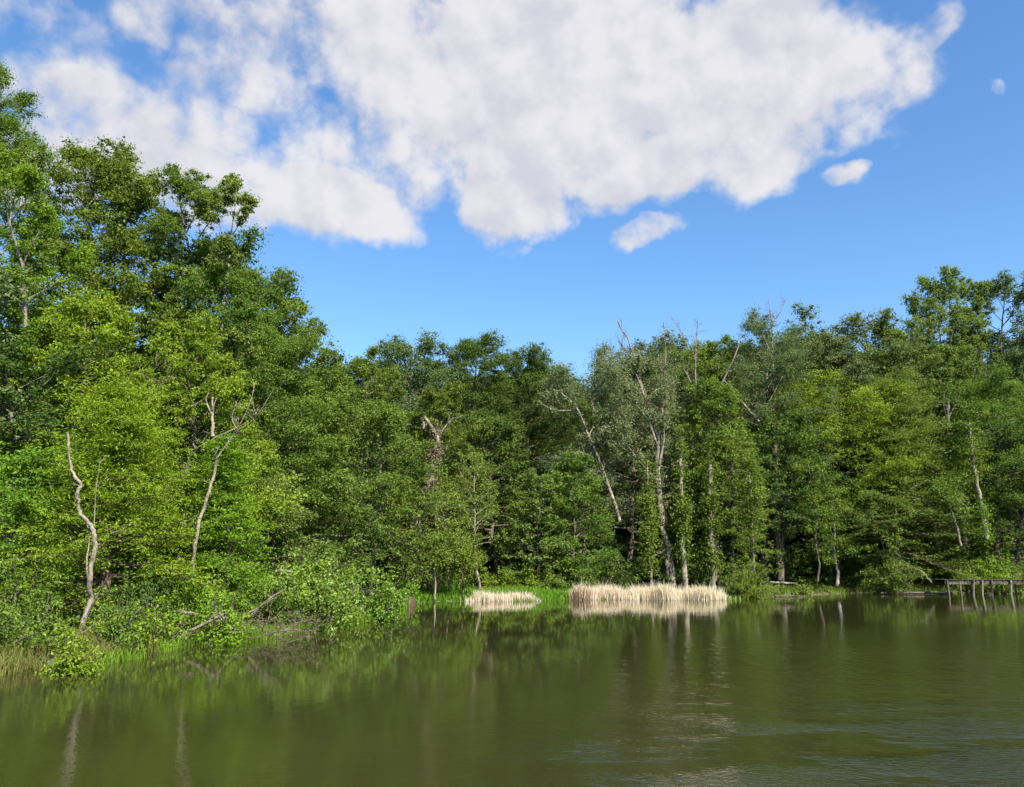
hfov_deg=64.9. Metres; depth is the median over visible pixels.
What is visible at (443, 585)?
shrub
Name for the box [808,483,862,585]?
tree
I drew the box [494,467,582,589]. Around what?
leafy tree
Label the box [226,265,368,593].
tall tree
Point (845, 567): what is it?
shrub
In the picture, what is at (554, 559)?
shrub
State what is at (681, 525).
tree
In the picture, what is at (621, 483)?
tree
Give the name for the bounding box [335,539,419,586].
shrub
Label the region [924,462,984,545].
tree
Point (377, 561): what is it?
shrub
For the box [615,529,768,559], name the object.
shrub
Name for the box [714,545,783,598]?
arching bush
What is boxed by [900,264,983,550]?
poplar
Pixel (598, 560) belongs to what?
shrub
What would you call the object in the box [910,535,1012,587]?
shrub
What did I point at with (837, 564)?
shrub
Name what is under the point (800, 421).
tree
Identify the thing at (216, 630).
shrub
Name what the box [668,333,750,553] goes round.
tree
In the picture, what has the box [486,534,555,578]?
shrub
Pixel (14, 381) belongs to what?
tree
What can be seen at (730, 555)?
shrub
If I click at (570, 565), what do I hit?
shrub
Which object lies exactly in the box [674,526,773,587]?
shrub
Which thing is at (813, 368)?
tree
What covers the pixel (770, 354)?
dead branches
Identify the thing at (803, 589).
shrub
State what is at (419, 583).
shrub
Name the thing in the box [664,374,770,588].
leafy tree
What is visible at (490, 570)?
shrub
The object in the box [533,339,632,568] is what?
tree
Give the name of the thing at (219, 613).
fallen branch
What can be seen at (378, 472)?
tree
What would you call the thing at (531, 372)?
tree
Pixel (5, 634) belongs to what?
shrub
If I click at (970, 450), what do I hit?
tree
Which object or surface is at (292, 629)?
brush
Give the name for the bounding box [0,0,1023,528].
sky
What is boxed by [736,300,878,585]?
tree
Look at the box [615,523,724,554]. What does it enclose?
shrub
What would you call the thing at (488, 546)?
shrub
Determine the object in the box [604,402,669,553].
tree
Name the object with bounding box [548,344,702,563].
tree
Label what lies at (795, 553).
shrub
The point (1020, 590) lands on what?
shrub
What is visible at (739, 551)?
shrub
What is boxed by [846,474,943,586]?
leafy tree
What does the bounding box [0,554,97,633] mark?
shrub
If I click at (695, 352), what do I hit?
dead branches
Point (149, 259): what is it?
tall tree
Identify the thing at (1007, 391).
leafy tree
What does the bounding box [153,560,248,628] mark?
shrub
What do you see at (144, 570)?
shrub
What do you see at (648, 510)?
tree
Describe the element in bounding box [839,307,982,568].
tree
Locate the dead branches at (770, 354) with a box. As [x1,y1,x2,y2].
[745,293,786,381]
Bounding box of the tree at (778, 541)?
[752,408,792,580]
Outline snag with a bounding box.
[404,411,456,555]
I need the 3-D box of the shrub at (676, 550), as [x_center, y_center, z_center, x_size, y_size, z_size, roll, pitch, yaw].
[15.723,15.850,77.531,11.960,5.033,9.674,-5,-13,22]
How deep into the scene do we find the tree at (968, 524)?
81.56 m
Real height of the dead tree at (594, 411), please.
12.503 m
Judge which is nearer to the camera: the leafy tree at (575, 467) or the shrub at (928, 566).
the leafy tree at (575, 467)
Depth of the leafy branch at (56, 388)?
33.65 m
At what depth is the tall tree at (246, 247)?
41.86 m
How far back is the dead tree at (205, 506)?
27.62 m
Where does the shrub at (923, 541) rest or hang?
on the ground at (364, 588)
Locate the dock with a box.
[932,579,1023,595]
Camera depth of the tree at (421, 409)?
87.00 m
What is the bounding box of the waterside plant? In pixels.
[35,623,111,676]
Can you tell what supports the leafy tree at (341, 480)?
on the ground at (364, 588)
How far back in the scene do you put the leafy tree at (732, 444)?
61.49 m
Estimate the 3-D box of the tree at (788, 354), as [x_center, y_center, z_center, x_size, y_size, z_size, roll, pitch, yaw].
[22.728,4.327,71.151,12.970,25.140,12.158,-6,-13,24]
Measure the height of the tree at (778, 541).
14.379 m
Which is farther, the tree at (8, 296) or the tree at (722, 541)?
the tree at (722, 541)
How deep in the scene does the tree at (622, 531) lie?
85.57 m
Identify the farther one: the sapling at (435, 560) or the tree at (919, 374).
the tree at (919, 374)
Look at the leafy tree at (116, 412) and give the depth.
24.74 m
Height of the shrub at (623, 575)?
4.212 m
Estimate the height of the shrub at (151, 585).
2.636 m
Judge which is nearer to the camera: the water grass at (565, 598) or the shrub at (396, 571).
the water grass at (565, 598)
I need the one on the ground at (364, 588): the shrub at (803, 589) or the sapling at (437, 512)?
the sapling at (437, 512)
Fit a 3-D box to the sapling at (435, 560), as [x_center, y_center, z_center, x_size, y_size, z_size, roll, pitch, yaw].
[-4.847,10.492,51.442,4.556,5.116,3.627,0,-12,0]
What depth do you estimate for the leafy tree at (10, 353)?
29.47 m
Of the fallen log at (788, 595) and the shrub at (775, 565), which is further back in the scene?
the shrub at (775, 565)
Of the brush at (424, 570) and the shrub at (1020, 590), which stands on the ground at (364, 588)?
the brush at (424, 570)
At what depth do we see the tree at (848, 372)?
83.33 m
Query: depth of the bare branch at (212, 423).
27.48 m
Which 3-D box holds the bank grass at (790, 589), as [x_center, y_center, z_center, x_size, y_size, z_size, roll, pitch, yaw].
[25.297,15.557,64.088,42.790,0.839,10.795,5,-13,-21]
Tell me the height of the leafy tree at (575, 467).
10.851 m
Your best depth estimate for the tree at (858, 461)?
93.16 m
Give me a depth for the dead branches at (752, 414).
68.66 m
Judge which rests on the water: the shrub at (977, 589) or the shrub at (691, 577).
the shrub at (977, 589)
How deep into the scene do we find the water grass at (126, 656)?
23.91 m
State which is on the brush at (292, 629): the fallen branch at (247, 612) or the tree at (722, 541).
the fallen branch at (247, 612)
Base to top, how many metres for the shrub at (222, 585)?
2.336 m
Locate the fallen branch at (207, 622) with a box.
[189,609,227,631]
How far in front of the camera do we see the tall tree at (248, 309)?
37.22 m
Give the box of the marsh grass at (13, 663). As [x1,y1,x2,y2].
[0,624,179,675]
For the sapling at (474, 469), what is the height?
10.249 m
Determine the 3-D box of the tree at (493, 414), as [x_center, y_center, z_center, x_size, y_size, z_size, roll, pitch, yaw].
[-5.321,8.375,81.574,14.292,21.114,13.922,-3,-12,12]
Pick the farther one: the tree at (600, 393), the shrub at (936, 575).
the tree at (600, 393)
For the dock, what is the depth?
61.37 m
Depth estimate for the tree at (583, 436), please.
84.06 m
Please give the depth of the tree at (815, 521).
65.21 m
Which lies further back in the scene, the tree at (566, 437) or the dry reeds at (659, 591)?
the tree at (566, 437)
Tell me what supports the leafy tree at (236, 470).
on the ground at (364, 588)
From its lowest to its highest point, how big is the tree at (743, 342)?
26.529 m
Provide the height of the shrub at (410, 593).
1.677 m
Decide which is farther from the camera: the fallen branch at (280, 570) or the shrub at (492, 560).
the shrub at (492, 560)
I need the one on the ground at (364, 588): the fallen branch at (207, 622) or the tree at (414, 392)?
the tree at (414, 392)
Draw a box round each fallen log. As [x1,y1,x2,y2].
[770,581,799,585]
[774,592,805,596]
[880,592,952,593]
[913,567,935,586]
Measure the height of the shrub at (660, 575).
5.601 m
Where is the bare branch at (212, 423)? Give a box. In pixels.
[205,392,216,436]
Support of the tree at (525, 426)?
on the ground at (364, 588)
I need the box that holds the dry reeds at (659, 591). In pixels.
[620,581,731,599]
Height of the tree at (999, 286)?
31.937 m
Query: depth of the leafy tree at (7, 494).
24.45 m
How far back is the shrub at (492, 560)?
69.71 m
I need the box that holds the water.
[0,593,1023,786]
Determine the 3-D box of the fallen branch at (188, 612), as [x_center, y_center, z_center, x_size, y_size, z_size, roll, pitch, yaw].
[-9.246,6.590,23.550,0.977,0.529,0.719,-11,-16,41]
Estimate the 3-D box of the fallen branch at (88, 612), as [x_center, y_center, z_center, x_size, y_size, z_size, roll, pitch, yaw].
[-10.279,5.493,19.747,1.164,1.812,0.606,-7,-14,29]
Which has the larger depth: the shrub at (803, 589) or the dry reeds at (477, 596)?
the shrub at (803, 589)
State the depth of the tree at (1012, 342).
84.14 m
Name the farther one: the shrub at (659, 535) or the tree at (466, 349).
the shrub at (659, 535)
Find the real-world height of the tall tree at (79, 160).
23.702 m
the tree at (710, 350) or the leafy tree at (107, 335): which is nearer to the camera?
the leafy tree at (107, 335)
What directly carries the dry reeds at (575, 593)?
on the water
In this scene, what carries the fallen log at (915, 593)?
on the water
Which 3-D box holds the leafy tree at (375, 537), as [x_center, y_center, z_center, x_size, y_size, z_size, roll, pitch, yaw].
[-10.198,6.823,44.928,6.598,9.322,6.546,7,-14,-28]
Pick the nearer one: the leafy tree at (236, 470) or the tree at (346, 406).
the leafy tree at (236, 470)
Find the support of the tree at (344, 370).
on the ground at (364, 588)
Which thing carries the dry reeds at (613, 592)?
on the water
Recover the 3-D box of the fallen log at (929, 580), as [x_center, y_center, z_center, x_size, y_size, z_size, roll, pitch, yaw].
[32.464,14.486,63.543,1.715,1.577,0.586,0,-12,0]
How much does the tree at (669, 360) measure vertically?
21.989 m
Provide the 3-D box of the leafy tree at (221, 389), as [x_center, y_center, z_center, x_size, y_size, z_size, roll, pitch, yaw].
[-13.036,2.467,32.906,7.934,12.666,7.596,0,-12,0]
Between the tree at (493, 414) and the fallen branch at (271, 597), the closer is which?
the fallen branch at (271, 597)
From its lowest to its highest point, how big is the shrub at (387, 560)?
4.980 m
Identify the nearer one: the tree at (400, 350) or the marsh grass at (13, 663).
the marsh grass at (13, 663)
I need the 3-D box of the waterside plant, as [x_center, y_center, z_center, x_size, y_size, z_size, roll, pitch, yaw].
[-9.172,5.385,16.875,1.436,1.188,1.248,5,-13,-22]
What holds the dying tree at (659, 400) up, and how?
on the ground at (364, 588)
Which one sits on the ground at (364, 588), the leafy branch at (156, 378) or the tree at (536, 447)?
the tree at (536, 447)
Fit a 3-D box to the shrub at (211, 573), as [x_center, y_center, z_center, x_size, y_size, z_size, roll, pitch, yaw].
[-13.204,7.168,33.868,8.758,3.948,5.550,-2,-12,9]
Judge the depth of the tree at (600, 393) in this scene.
105.19 m
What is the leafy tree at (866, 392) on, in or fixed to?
on the ground at (364, 588)
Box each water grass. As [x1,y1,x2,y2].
[91,614,375,664]
[511,592,745,601]
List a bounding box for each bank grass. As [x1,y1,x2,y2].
[371,584,623,611]
[624,583,1023,597]
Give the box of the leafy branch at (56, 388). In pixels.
[0,332,98,422]
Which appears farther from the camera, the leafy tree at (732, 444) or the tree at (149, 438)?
the leafy tree at (732, 444)
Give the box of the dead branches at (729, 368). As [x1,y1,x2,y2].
[711,345,738,409]
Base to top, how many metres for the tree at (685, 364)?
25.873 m
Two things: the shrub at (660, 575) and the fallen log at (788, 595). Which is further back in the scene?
the shrub at (660, 575)
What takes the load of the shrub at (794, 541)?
on the ground at (364, 588)
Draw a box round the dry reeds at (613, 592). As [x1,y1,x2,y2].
[569,576,629,599]
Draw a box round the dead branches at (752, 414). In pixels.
[720,377,759,421]
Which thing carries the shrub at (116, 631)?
on the ground at (364, 588)
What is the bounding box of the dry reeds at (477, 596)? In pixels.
[464,587,541,601]
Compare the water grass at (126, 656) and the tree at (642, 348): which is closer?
the water grass at (126, 656)
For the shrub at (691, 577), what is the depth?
60.95 m
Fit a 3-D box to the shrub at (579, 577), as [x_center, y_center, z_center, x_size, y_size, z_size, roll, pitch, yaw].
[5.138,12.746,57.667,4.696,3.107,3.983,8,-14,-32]
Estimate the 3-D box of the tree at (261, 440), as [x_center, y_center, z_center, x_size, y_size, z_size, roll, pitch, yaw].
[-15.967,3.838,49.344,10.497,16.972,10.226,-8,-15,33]
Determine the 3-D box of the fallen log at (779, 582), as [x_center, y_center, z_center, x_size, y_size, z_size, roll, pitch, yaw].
[21.118,14.700,62.246,2.328,0.396,0.270,-1,-12,5]
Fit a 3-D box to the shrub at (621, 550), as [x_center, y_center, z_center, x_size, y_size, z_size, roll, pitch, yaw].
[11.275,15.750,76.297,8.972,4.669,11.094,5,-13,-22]
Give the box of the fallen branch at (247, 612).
[208,597,275,624]
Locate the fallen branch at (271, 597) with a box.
[250,588,285,615]
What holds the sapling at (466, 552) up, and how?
on the ground at (364, 588)
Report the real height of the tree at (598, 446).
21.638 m
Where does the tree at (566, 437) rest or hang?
on the ground at (364, 588)
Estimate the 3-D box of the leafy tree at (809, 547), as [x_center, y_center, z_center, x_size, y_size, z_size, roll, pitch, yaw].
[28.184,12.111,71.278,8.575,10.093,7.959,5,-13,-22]
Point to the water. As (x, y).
(871, 690)
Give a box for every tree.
[0,61,75,422]
[0,142,98,597]
[0,260,88,560]
[0,286,190,615]
[0,322,96,542]
[0,327,98,600]
[0,355,246,632]
[0,441,107,612]
[6,133,176,553]
[20,158,196,570]
[38,344,241,559]
[65,305,285,597]
[97,222,328,593]
[134,162,246,560]
[138,263,300,582]
[167,427,285,615]
[171,352,316,559]
[174,444,318,546]
[175,324,349,572]
[178,172,283,609]
[189,381,273,575]
[210,469,354,610]
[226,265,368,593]
[232,381,377,603]
[261,384,363,545]
[267,367,375,552]
[282,435,390,590]
[298,357,382,573]
[307,395,467,595]
[312,345,426,593]
[318,403,422,552]
[333,384,409,550]
[345,327,472,540]
[356,356,411,388]
[368,356,477,534]
[382,381,496,583]
[392,374,471,527]
[392,375,542,549]
[403,378,518,560]
[415,328,543,582]
[430,407,559,578]
[457,342,584,584]
[481,389,542,562]
[491,369,586,538]
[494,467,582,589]
[498,368,588,465]
[513,385,626,544]
[523,446,619,590]
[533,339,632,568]
[533,366,621,521]
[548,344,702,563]
[548,396,642,555]
[558,363,636,556]
[568,388,626,535]
[586,319,682,579]
[599,371,702,553]
[602,398,721,530]
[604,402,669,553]
[622,336,729,550]
[623,326,700,534]
[630,446,664,585]
[637,340,792,556]
[663,435,698,588]
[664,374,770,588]
[667,339,786,534]
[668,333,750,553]
[686,432,785,582]
[689,349,852,579]
[694,447,728,588]
[696,304,844,586]
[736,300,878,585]
[737,405,843,588]
[739,349,859,551]
[752,408,792,580]
[759,331,862,571]
[770,364,934,585]
[792,471,882,587]
[797,348,922,550]
[804,307,926,564]
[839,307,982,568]
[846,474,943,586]
[866,375,960,550]
[873,344,958,512]
[893,383,1023,560]
[894,337,1010,564]
[913,352,1023,578]
[924,462,984,545]
[934,324,1023,552]
[936,407,998,546]
[941,435,1023,575]
[945,268,1023,568]
[946,276,993,560]
[954,365,1023,508]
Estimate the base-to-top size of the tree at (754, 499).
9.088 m
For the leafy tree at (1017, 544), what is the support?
on the ground at (364, 588)
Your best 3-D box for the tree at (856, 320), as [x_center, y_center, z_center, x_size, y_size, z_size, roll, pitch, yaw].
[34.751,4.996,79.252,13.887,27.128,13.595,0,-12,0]
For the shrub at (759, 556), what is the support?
on the ground at (364, 588)
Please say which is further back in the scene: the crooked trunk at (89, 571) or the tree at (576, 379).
the tree at (576, 379)
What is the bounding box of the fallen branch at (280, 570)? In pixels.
[275,569,291,573]
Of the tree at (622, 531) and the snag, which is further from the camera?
the tree at (622, 531)
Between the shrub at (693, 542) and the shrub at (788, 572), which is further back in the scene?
the shrub at (693, 542)
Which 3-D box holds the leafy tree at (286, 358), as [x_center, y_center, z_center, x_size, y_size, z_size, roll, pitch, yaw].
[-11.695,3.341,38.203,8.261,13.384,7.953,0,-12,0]
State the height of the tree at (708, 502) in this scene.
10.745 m
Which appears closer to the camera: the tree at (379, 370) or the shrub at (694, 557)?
the shrub at (694, 557)
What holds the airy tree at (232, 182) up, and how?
on the ground at (364, 588)
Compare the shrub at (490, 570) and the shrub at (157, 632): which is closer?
the shrub at (157, 632)
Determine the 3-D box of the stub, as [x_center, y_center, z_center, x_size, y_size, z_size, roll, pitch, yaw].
[11.739,12.264,60.443,1.176,4.536,0.748,5,-13,-22]
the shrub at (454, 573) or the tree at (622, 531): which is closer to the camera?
the shrub at (454, 573)
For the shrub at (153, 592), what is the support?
on the ground at (364, 588)
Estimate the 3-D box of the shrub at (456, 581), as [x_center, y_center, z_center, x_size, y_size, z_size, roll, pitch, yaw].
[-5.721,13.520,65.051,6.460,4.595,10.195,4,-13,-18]
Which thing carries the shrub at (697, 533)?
on the ground at (364, 588)
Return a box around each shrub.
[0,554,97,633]
[0,580,87,653]
[0,603,73,653]
[33,527,205,610]
[81,581,156,654]
[85,554,214,614]
[86,567,187,637]
[93,545,193,606]
[126,517,292,609]
[127,594,204,650]
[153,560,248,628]
[174,557,275,625]
[185,585,256,646]
[227,559,325,627]
[269,545,381,631]
[332,552,418,585]
[334,564,417,622]
[335,534,431,583]
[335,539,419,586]
[369,541,433,585]
[384,556,445,594]
[392,576,420,601]
[418,550,484,587]
[424,539,473,586]
[426,531,508,585]
[429,567,474,588]
[459,537,526,585]
[472,565,525,587]
[480,537,578,569]
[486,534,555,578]
[501,528,587,577]
[510,563,563,588]
[544,540,654,583]
[551,542,613,577]
[554,546,644,584]
[559,550,617,588]
[588,531,654,564]
[595,536,675,581]
[598,537,659,590]
[607,525,705,588]
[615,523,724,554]
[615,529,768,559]
[624,533,730,571]
[632,529,764,585]
[653,546,710,589]
[657,532,759,575]
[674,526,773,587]
[674,537,759,564]
[699,536,831,568]
[720,546,790,585]
[737,541,829,588]
[751,547,820,585]
[766,535,841,584]
[785,533,814,575]
[785,536,930,578]
[793,580,814,596]
[799,540,910,584]
[806,544,907,587]
[860,529,927,594]
[867,543,962,586]
[871,536,1022,577]
[873,512,979,572]
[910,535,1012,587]
[911,546,954,585]
[950,559,989,593]
[952,538,1023,584]
[965,552,1022,593]
[999,561,1023,593]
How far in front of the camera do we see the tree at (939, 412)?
83.83 m
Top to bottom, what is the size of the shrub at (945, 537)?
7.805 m
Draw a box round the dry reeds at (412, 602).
[402,594,417,605]
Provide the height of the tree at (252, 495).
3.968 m
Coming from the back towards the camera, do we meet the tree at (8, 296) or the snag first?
the snag
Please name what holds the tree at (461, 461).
on the ground at (364, 588)
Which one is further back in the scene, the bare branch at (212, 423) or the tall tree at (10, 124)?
the tall tree at (10, 124)
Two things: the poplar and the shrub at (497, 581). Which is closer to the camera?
the shrub at (497, 581)
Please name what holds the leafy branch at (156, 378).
attached to the leafy tree at (107, 335)
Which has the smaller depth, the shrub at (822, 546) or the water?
the water
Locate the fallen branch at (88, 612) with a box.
[73,580,106,641]
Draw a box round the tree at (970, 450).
[936,407,998,546]
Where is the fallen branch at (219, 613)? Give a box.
[210,603,232,629]
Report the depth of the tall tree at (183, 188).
40.33 m
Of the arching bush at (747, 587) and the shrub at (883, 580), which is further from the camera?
the shrub at (883, 580)
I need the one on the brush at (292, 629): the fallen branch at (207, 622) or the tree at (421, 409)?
the fallen branch at (207, 622)
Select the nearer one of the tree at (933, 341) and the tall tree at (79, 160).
the tall tree at (79, 160)
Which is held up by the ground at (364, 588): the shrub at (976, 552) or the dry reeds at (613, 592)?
the shrub at (976, 552)
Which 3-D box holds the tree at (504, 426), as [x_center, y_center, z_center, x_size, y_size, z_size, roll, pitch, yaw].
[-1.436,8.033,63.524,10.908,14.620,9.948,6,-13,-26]
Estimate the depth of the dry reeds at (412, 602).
45.70 m
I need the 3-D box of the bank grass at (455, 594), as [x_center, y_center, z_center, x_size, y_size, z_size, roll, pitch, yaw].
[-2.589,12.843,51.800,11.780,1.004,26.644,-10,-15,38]
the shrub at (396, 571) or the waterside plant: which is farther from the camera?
the shrub at (396, 571)
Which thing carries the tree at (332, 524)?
on the ground at (364, 588)
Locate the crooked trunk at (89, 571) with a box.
[66,432,106,624]
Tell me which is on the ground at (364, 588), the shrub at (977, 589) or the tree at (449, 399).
the tree at (449, 399)
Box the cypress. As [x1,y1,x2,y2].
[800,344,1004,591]
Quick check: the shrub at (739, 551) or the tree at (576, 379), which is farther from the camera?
the tree at (576, 379)
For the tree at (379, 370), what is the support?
on the ground at (364, 588)
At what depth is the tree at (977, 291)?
81.90 m
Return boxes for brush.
[152,583,342,645]
[385,524,455,595]
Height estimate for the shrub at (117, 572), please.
3.828 m
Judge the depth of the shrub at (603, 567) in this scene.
64.44 m
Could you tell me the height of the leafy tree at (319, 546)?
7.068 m
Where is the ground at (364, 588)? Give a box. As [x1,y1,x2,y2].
[5,578,1014,668]
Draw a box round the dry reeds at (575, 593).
[568,584,592,600]
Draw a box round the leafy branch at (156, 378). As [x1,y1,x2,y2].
[108,350,177,410]
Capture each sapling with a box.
[402,518,469,598]
[417,514,489,598]
[422,475,484,588]
[441,442,507,589]
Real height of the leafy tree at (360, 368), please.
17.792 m
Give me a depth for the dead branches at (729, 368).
68.76 m
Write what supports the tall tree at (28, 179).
on the ground at (364, 588)
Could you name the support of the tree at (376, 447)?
on the ground at (364, 588)
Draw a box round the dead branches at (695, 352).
[668,314,702,436]
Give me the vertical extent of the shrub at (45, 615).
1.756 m
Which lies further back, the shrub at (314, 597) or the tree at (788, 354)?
the tree at (788, 354)
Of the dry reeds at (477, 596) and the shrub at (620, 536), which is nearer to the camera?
the dry reeds at (477, 596)
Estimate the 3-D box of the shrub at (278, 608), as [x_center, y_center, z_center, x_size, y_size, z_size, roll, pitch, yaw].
[-8.299,6.946,28.013,3.601,2.356,2.542,-11,-16,42]
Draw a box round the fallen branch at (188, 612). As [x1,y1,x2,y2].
[177,609,206,620]
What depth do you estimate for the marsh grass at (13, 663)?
18.57 m
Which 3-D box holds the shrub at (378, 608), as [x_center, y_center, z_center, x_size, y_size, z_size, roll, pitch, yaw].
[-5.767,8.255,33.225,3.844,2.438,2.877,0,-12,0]
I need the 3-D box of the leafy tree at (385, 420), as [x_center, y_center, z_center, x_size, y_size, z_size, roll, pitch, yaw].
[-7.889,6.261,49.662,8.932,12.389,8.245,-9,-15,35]

